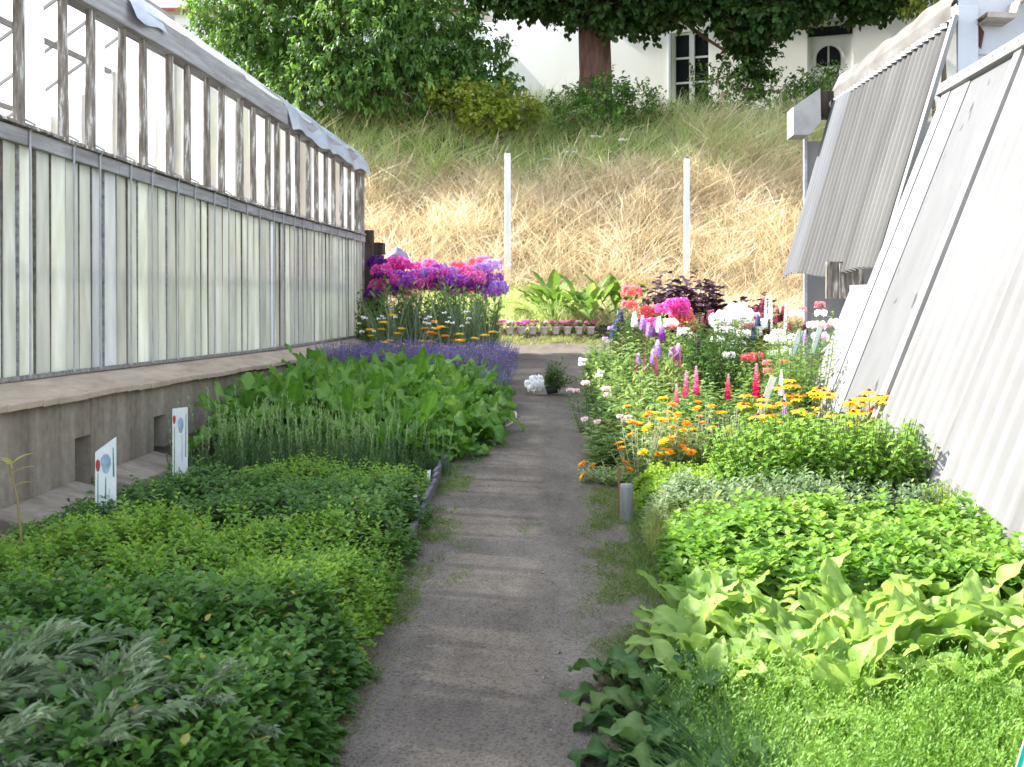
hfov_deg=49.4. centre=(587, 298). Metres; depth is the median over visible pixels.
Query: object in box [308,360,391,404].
horseradish plant
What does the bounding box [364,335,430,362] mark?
lavender plant
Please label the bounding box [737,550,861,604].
sorrel plant
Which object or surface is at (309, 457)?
rosemary bush
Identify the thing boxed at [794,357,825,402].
leafy perennial
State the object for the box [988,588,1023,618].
sorrel plant
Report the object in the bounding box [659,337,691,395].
leafy perennial
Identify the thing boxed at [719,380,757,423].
leafy perennial
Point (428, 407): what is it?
horseradish plant
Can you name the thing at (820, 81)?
bush
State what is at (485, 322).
gladiolus plant
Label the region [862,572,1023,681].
sorrel plant
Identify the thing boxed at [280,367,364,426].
horseradish plant
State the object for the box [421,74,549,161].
shrub
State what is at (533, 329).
flower pot
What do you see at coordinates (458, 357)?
horseradish plant
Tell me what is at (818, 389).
coneflower plant
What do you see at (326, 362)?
horseradish plant
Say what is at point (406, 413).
horseradish plant
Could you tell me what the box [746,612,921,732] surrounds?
sorrel plant
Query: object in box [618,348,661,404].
leafy perennial
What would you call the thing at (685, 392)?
lupin plant
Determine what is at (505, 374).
lavender plant
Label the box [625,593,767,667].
sorrel plant
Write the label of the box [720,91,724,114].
wooden stake
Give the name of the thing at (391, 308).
phlox shoot
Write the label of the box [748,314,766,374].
flowering plant
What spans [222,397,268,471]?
rosemary bush
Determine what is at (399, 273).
phlox plant
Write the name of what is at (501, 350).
lavender plant
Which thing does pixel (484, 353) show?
lavender plant
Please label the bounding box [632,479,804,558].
lavender grass
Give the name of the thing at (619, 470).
plant stake
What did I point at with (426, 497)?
edging slate
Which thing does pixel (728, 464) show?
basil bush
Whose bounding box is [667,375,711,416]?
leafy perennial
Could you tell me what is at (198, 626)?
mint bed
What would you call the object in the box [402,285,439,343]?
phlox shoot
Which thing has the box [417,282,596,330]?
weed strip
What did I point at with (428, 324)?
white flower plant
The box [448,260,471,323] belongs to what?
phlox plant
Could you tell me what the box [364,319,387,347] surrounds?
marigold plant
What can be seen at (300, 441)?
rosemary bush
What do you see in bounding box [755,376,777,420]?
plant label
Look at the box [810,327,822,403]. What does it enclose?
plant label
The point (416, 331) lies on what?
gladiolus plant
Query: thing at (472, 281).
phlox plant
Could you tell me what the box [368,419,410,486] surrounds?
rosemary bush
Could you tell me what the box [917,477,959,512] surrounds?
yellow herb
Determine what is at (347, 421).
horseradish plant
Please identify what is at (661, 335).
flowering plant
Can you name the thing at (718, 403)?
leafy perennial
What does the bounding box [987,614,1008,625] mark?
sorrel plant
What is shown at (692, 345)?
dark bush
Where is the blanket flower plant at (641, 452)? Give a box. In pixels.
[620,396,696,473]
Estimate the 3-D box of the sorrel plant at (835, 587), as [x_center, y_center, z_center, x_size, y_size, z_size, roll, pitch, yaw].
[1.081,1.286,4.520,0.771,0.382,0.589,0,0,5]
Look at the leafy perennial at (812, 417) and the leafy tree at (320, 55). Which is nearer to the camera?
the leafy perennial at (812, 417)
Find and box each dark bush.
[609,308,648,374]
[679,312,730,396]
[693,319,745,407]
[719,318,766,396]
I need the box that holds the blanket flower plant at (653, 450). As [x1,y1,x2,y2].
[607,411,674,479]
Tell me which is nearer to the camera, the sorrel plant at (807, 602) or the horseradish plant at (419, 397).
the sorrel plant at (807, 602)
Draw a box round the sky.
[484,23,493,81]
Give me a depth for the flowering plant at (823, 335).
12.59 m
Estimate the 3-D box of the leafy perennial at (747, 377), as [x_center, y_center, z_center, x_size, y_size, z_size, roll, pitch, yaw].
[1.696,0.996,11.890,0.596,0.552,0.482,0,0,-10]
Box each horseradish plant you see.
[188,371,293,460]
[207,365,311,445]
[226,370,353,453]
[239,354,325,393]
[243,364,314,434]
[254,375,324,433]
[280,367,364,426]
[281,359,344,371]
[282,382,414,456]
[283,342,352,371]
[285,367,360,401]
[291,380,371,451]
[299,405,378,459]
[305,364,358,388]
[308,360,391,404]
[312,359,357,375]
[322,356,384,368]
[326,357,368,384]
[327,365,430,416]
[329,359,390,383]
[341,398,441,466]
[343,382,398,427]
[358,363,424,399]
[359,355,398,369]
[361,385,473,457]
[363,400,402,447]
[364,373,430,386]
[370,346,453,387]
[372,346,404,365]
[379,347,425,370]
[383,365,447,376]
[383,388,425,406]
[383,391,424,423]
[393,353,461,368]
[394,414,456,467]
[404,385,504,448]
[407,372,437,395]
[408,374,451,387]
[418,379,488,439]
[422,371,525,436]
[426,371,466,385]
[427,362,482,394]
[433,353,489,395]
[434,428,492,461]
[437,375,508,421]
[439,353,474,370]
[439,358,511,399]
[440,421,506,446]
[441,371,511,424]
[462,364,516,409]
[467,360,505,405]
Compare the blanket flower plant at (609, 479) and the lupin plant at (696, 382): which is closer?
the blanket flower plant at (609, 479)
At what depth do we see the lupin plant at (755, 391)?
9.63 m
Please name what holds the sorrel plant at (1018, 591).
on the ground at (524, 338)
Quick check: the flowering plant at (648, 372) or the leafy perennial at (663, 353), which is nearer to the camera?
the flowering plant at (648, 372)
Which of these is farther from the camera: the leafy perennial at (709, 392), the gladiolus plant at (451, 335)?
the gladiolus plant at (451, 335)
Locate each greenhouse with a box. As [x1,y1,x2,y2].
[0,0,373,548]
[782,0,1023,551]
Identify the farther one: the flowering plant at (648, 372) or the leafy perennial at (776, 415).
the flowering plant at (648, 372)
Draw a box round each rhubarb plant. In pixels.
[558,639,710,720]
[567,702,714,766]
[573,661,734,748]
[619,644,679,686]
[619,723,768,766]
[625,677,743,749]
[646,663,745,720]
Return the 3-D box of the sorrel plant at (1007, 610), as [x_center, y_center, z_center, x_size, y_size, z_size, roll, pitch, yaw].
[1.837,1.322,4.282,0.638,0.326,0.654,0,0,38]
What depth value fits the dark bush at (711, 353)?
11.61 m
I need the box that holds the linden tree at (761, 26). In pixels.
[464,0,922,130]
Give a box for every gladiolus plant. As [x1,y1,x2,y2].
[358,292,410,347]
[362,295,410,349]
[379,280,425,345]
[396,295,442,352]
[405,291,449,343]
[417,285,467,348]
[433,287,481,359]
[437,280,486,347]
[462,287,504,362]
[464,295,504,365]
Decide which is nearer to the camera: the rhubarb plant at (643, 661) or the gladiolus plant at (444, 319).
the rhubarb plant at (643, 661)
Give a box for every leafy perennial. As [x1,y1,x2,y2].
[573,362,622,406]
[579,417,633,454]
[580,340,608,388]
[580,429,640,468]
[582,339,615,388]
[583,394,642,439]
[584,346,614,372]
[589,392,641,435]
[589,398,640,418]
[592,376,629,409]
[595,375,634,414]
[597,347,634,400]
[608,344,642,390]
[609,331,649,391]
[613,359,667,426]
[613,398,664,443]
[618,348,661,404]
[618,367,662,414]
[624,374,673,426]
[626,327,653,365]
[629,400,681,453]
[635,321,674,373]
[640,427,691,462]
[646,355,683,396]
[647,335,683,383]
[649,344,692,416]
[651,313,680,370]
[652,394,718,449]
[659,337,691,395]
[666,332,703,380]
[666,386,708,442]
[667,321,709,359]
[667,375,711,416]
[671,371,717,416]
[671,428,714,465]
[684,342,717,392]
[698,388,731,426]
[701,382,736,419]
[702,311,723,352]
[702,317,740,371]
[703,406,751,442]
[717,347,750,403]
[717,420,756,456]
[718,390,757,432]
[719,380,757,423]
[721,415,756,446]
[725,368,766,392]
[734,363,770,411]
[739,404,798,426]
[741,368,790,424]
[747,343,781,392]
[747,345,767,387]
[755,343,798,384]
[763,326,786,359]
[763,354,798,414]
[773,383,817,428]
[778,356,822,415]
[779,350,816,391]
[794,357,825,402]
[794,408,827,431]
[816,401,866,437]
[833,411,865,444]
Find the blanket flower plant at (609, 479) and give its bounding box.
[576,459,643,486]
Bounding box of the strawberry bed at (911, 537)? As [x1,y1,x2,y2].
[652,486,1023,611]
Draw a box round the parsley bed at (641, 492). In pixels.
[631,456,762,519]
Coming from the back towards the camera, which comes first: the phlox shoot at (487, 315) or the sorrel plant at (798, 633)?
the phlox shoot at (487, 315)
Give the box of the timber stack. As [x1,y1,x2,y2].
[365,230,384,319]
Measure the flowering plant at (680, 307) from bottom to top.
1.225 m
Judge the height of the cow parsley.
0.946 m
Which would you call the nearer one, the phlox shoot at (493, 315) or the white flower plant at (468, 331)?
the white flower plant at (468, 331)
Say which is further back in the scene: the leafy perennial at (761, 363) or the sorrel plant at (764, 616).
the leafy perennial at (761, 363)
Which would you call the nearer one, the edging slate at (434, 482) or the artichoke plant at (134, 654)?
the artichoke plant at (134, 654)
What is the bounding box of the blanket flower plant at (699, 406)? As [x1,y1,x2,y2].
[689,403,755,467]
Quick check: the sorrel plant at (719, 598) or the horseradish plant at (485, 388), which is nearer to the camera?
the sorrel plant at (719, 598)
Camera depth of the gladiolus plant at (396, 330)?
17.93 m
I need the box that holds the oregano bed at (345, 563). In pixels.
[0,479,407,671]
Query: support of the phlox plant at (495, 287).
on the ground at (524, 338)
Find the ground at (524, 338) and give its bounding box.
[4,120,1023,766]
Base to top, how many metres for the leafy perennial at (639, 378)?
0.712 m
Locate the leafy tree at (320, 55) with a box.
[173,0,529,138]
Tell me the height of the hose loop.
0.079 m
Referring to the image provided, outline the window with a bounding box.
[668,31,709,112]
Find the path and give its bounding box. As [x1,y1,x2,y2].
[286,343,654,766]
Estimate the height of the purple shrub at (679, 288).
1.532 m
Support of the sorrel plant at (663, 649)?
on the ground at (524, 338)
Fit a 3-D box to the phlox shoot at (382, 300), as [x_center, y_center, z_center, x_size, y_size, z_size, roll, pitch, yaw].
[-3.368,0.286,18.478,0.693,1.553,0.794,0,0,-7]
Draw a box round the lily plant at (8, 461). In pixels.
[0,453,56,582]
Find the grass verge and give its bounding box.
[496,330,641,344]
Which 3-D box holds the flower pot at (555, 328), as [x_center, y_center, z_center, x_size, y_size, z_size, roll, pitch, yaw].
[-0.644,0.578,22.740,0.288,0.304,0.250,0,0,-16]
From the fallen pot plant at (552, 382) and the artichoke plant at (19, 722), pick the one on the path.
the fallen pot plant at (552, 382)
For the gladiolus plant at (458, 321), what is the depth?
17.62 m
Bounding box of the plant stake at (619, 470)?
[618,467,620,517]
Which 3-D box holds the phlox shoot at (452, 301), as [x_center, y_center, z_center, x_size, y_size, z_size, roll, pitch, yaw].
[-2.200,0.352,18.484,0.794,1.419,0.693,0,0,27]
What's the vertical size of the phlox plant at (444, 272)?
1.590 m
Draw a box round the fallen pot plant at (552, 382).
[524,358,576,393]
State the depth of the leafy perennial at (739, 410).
10.45 m
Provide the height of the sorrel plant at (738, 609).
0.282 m
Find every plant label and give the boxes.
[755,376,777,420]
[788,330,803,375]
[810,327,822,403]
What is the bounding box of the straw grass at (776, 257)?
[335,131,802,295]
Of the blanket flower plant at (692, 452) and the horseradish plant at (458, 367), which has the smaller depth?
the blanket flower plant at (692, 452)
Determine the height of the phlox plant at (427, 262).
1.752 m
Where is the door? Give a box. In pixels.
[807,22,852,90]
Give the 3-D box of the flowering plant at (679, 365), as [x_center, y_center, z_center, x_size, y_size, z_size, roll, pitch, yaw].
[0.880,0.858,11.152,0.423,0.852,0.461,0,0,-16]
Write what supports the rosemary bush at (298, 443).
on the ground at (524, 338)
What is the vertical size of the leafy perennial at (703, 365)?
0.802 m
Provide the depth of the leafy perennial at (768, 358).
12.14 m
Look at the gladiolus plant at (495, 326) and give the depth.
17.79 m
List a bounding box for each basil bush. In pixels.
[700,413,831,500]
[744,407,886,500]
[795,411,931,517]
[840,420,940,513]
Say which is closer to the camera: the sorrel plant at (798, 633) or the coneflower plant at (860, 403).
the sorrel plant at (798, 633)
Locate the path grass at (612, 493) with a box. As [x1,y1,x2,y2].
[246,396,666,766]
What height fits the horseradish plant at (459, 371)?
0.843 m
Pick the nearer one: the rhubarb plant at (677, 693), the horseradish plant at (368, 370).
the rhubarb plant at (677, 693)
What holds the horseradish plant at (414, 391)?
on the ground at (524, 338)
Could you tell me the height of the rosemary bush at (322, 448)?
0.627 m
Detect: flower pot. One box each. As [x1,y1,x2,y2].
[496,319,505,332]
[505,320,515,333]
[515,319,527,333]
[525,319,538,333]
[540,320,548,333]
[549,320,562,333]
[561,319,574,333]
[574,320,584,333]
[584,319,596,333]
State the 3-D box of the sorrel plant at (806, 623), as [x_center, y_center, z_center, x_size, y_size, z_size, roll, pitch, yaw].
[0.992,1.333,4.197,0.656,0.309,0.535,0,0,41]
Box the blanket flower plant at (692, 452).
[666,400,733,466]
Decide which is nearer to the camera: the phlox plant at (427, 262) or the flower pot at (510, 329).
the phlox plant at (427, 262)
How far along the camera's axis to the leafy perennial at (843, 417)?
9.09 m
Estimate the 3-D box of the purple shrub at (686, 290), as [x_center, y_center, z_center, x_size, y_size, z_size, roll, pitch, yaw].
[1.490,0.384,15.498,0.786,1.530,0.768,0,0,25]
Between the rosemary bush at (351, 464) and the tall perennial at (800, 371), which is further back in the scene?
the tall perennial at (800, 371)
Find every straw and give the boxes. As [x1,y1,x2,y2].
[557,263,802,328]
[621,88,929,208]
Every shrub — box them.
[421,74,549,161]
[543,64,663,142]
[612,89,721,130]
[636,271,685,357]
[653,271,702,346]
[669,271,719,357]
[676,43,818,116]
[682,281,727,365]
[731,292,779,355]
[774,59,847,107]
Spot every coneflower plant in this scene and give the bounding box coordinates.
[736,392,776,424]
[749,396,786,432]
[772,377,823,439]
[796,385,839,443]
[819,391,859,449]
[846,389,881,431]
[855,392,889,425]
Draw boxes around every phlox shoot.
[355,284,379,340]
[360,296,390,338]
[367,269,403,340]
[375,294,407,321]
[380,278,414,349]
[392,280,424,337]
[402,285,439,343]
[417,288,447,346]
[420,269,459,338]
[431,294,449,328]
[437,277,477,344]
[453,281,488,328]
[463,286,493,345]
[464,289,503,347]
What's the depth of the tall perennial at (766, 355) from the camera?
11.61 m
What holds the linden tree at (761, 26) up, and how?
on the ground at (524, 338)
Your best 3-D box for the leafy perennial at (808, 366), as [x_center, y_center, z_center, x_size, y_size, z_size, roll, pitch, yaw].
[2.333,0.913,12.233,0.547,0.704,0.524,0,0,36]
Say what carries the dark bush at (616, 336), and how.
on the ground at (524, 338)
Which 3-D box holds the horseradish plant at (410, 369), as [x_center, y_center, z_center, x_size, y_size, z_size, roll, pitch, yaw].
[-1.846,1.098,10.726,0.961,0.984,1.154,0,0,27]
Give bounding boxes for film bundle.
[385,247,408,268]
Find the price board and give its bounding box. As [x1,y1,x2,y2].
[1016,740,1023,766]
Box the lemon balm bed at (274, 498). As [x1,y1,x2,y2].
[0,455,435,589]
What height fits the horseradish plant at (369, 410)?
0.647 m
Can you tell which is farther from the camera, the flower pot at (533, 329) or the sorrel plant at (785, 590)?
the flower pot at (533, 329)
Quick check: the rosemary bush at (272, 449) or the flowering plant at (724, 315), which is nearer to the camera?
the rosemary bush at (272, 449)
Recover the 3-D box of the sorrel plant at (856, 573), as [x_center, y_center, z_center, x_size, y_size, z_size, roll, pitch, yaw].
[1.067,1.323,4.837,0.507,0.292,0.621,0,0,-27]
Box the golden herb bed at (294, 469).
[221,448,430,528]
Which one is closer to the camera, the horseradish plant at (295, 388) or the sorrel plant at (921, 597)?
the sorrel plant at (921, 597)
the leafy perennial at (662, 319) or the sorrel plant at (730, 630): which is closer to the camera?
the sorrel plant at (730, 630)
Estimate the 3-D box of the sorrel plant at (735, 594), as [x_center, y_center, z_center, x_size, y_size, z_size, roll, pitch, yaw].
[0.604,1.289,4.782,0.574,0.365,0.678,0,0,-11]
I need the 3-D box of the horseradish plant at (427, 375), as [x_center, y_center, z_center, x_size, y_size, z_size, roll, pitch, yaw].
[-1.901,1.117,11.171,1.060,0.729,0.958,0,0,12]
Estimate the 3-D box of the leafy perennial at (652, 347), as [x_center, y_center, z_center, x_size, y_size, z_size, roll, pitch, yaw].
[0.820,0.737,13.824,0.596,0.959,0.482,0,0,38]
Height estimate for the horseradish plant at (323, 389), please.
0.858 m
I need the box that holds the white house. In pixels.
[494,0,955,121]
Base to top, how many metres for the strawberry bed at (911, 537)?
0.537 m
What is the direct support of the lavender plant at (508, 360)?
on the ground at (524, 338)
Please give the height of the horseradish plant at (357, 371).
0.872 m
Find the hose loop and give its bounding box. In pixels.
[504,411,516,426]
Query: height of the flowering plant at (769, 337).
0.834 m
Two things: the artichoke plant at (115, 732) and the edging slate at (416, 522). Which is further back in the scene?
the edging slate at (416, 522)
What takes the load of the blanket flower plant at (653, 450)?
on the ground at (524, 338)
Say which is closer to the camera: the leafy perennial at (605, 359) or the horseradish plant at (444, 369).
the horseradish plant at (444, 369)
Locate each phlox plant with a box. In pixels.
[364,255,403,326]
[374,270,412,321]
[387,256,421,326]
[397,269,437,333]
[409,258,437,329]
[419,263,459,317]
[426,267,467,330]
[443,265,487,313]
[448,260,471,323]
[466,255,494,324]
[472,258,508,343]
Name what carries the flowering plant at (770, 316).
on the ground at (524, 338)
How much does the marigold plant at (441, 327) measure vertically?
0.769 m
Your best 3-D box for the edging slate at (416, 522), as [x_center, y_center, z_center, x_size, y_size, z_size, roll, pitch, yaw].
[-1.019,1.420,6.550,0.036,0.218,0.192,4,-2,-3]
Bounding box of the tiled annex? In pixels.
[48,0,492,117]
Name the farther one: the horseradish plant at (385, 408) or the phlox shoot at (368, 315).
the phlox shoot at (368, 315)
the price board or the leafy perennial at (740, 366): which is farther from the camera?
the leafy perennial at (740, 366)
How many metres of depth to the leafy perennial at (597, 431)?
9.20 m
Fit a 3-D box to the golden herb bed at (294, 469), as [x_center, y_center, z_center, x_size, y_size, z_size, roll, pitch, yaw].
[-1.676,1.242,7.245,1.383,0.458,1.150,0,0,0]
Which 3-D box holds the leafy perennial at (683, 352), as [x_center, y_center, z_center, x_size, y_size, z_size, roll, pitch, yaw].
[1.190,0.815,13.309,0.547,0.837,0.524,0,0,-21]
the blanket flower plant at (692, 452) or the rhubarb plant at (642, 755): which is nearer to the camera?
the rhubarb plant at (642, 755)
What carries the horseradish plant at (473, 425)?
on the ground at (524, 338)
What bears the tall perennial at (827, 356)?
on the ground at (524, 338)
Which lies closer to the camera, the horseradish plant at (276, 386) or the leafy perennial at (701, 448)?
the leafy perennial at (701, 448)
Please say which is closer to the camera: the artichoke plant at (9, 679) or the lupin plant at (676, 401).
the artichoke plant at (9, 679)
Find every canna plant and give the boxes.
[503,269,599,320]
[528,274,628,330]
[571,273,651,323]
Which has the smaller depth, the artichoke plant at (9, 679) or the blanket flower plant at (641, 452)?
the artichoke plant at (9, 679)
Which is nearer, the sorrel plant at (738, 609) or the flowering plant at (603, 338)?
the sorrel plant at (738, 609)
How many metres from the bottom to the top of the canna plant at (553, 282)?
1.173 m
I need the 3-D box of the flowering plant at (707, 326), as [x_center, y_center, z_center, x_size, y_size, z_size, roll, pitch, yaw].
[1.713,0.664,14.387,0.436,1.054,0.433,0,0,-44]
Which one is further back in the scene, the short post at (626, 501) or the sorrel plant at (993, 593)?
the short post at (626, 501)
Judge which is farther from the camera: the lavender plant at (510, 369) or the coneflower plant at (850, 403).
the lavender plant at (510, 369)
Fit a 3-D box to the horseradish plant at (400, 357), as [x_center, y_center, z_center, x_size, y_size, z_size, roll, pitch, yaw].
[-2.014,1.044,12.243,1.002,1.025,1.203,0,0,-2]
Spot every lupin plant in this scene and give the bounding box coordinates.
[653,370,689,433]
[664,384,702,446]
[674,366,706,441]
[694,374,735,442]
[745,363,777,427]
[759,369,796,423]
[776,394,794,431]
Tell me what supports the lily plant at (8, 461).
on the ground at (524, 338)
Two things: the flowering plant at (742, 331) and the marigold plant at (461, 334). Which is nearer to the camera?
the flowering plant at (742, 331)
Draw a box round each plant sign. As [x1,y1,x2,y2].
[95,437,115,547]
[172,407,187,508]
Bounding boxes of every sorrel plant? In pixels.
[625,580,739,653]
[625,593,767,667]
[636,564,739,622]
[647,628,807,717]
[666,559,795,634]
[694,589,801,649]
[710,613,779,702]
[712,583,828,633]
[722,608,843,705]
[734,615,866,709]
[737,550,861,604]
[739,561,810,605]
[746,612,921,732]
[772,612,828,639]
[775,555,926,626]
[776,600,938,703]
[789,561,882,605]
[794,582,951,666]
[795,587,880,632]
[810,556,935,612]
[828,585,992,672]
[844,596,975,710]
[861,586,993,655]
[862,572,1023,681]
[865,578,954,644]
[881,641,999,735]
[887,555,999,599]
[894,563,962,600]
[915,559,1023,599]
[925,568,1023,659]
[926,615,1023,715]
[931,601,1023,631]
[938,619,1023,708]
[969,598,1023,631]
[972,565,1021,596]
[987,591,1023,605]
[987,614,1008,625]
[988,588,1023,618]
[1003,583,1022,592]
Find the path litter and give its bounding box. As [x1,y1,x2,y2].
[341,392,613,766]
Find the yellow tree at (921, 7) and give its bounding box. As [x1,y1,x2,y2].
[895,0,946,117]
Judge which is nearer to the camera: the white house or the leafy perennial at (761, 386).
the leafy perennial at (761, 386)
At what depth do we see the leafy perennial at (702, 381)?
10.81 m
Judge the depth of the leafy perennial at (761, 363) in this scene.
12.69 m
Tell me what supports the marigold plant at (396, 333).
on the ground at (524, 338)
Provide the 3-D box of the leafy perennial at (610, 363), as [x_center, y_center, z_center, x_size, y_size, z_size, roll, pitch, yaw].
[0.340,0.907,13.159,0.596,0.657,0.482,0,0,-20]
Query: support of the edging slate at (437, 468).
on the ground at (524, 338)
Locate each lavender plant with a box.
[306,339,371,362]
[316,337,374,362]
[337,339,384,361]
[337,347,384,363]
[350,342,398,362]
[363,340,407,362]
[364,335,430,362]
[372,337,426,357]
[383,346,431,364]
[389,337,440,357]
[398,339,449,354]
[407,344,455,365]
[414,338,459,353]
[426,344,476,364]
[427,348,475,366]
[428,342,480,363]
[437,337,508,371]
[438,340,488,366]
[457,342,517,383]
[459,339,517,374]
[463,335,520,374]
[471,362,513,394]
[476,356,519,386]
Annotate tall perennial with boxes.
[752,317,819,398]
[763,324,825,426]
[766,310,840,416]
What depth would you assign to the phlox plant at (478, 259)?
20.23 m
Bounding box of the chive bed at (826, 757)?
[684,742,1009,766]
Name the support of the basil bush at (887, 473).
on the ground at (524, 338)
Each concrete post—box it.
[504,152,510,284]
[684,157,689,284]
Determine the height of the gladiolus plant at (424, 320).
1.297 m
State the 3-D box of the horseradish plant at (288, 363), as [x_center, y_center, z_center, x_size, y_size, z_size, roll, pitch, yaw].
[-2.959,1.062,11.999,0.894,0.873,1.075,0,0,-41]
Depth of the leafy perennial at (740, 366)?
12.48 m
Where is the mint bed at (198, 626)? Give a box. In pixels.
[0,545,385,766]
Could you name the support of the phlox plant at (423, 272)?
on the ground at (524, 338)
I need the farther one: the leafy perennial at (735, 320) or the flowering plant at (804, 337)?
the leafy perennial at (735, 320)
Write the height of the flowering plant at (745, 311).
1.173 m
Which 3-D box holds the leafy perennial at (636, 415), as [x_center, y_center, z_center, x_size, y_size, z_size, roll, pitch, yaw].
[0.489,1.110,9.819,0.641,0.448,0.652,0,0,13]
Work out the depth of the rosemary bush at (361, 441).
8.46 m
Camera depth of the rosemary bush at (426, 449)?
8.57 m
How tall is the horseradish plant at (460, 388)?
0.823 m
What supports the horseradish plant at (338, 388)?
on the ground at (524, 338)
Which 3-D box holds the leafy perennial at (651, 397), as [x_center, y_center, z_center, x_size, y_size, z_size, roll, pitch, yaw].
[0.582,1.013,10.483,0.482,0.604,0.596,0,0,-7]
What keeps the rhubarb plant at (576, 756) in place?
on the ground at (524, 338)
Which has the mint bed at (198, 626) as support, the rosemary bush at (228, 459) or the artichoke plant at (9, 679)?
the artichoke plant at (9, 679)
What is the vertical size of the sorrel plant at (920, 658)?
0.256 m
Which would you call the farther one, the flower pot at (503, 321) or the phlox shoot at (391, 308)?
the flower pot at (503, 321)
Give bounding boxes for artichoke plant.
[0,613,94,713]
[0,618,27,671]
[0,618,139,702]
[0,655,206,766]
[0,699,73,766]
[7,629,187,720]
[105,655,285,765]
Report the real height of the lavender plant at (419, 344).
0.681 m
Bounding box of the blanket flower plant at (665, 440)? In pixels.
[641,396,715,466]
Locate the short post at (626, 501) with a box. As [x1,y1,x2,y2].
[620,483,632,522]
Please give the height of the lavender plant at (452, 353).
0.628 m
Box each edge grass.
[596,676,810,766]
[613,514,687,661]
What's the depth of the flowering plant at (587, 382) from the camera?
10.61 m
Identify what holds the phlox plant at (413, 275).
on the ground at (524, 338)
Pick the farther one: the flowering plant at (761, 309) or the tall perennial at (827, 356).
the flowering plant at (761, 309)
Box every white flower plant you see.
[358,316,375,351]
[377,315,396,340]
[422,316,435,338]
[433,311,454,345]
[460,310,470,349]
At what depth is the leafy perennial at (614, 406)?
10.94 m
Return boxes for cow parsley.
[590,135,600,156]
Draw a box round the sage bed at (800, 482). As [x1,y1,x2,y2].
[634,463,938,543]
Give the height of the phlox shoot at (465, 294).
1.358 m
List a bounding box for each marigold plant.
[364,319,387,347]
[388,314,403,345]
[420,320,448,347]
[433,325,462,349]
[448,327,479,363]
[476,330,495,364]
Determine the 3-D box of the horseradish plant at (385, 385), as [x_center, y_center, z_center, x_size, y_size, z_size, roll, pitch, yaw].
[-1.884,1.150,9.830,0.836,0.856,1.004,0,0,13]
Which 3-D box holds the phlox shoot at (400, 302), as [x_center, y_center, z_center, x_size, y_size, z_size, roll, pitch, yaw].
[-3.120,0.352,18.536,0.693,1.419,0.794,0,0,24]
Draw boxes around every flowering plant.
[563,380,611,432]
[577,357,612,418]
[580,414,634,458]
[590,326,621,369]
[608,308,627,357]
[620,284,662,349]
[630,312,663,381]
[635,339,672,394]
[635,348,672,402]
[643,321,672,388]
[645,302,686,368]
[652,341,691,420]
[657,318,691,384]
[663,297,696,361]
[669,308,699,372]
[669,340,700,396]
[699,309,733,350]
[708,309,742,368]
[710,326,750,383]
[721,347,763,403]
[727,301,765,349]
[741,312,761,350]
[748,298,775,360]
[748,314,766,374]
[752,335,790,375]
[761,297,792,367]
[762,359,803,402]
[770,328,801,379]
[773,305,808,358]
[787,309,827,382]
[798,301,833,379]
[801,330,831,381]
[809,318,837,370]
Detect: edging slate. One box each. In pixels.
[408,523,414,543]
[413,518,418,536]
[419,501,427,516]
[420,493,428,504]
[426,489,430,509]
[428,485,433,498]
[429,478,436,494]
[431,471,438,486]
[432,466,439,477]
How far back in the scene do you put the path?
5.00 m
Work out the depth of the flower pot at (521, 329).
22.69 m
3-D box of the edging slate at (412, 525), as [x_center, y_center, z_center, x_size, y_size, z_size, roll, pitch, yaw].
[-1.010,1.420,6.350,0.036,0.230,0.192,5,0,-6]
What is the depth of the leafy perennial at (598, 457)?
8.78 m
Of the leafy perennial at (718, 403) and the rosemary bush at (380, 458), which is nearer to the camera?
the rosemary bush at (380, 458)
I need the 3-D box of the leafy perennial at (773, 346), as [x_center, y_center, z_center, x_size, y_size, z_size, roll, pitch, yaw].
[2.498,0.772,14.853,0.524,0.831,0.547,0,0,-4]
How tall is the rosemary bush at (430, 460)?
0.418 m
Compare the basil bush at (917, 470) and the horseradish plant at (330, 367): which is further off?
the horseradish plant at (330, 367)
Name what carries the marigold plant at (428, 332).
on the ground at (524, 338)
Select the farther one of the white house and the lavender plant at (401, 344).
the white house
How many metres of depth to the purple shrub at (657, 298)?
15.54 m
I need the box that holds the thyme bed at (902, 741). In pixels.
[634,621,1023,766]
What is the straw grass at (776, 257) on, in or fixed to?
on the ground at (524, 338)
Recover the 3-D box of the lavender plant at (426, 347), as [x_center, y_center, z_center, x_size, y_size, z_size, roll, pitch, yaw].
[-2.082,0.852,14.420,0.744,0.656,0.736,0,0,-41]
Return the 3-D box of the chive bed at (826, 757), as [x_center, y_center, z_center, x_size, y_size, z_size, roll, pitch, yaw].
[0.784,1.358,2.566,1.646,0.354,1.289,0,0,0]
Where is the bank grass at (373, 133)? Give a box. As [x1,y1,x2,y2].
[286,69,931,202]
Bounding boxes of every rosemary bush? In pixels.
[165,400,232,493]
[188,387,250,489]
[188,407,244,479]
[209,399,267,469]
[215,383,292,481]
[220,401,292,485]
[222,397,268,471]
[223,397,275,467]
[261,387,313,459]
[262,407,311,482]
[265,401,322,474]
[273,398,343,478]
[281,389,332,465]
[287,400,343,477]
[304,409,365,483]
[309,393,360,467]
[322,394,373,475]
[334,410,388,485]
[340,416,382,468]
[348,399,401,475]
[365,396,411,465]
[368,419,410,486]
[382,393,437,473]
[385,418,427,482]
[423,421,453,474]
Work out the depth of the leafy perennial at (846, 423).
8.82 m
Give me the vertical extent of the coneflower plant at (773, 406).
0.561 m
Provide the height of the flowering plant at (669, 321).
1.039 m

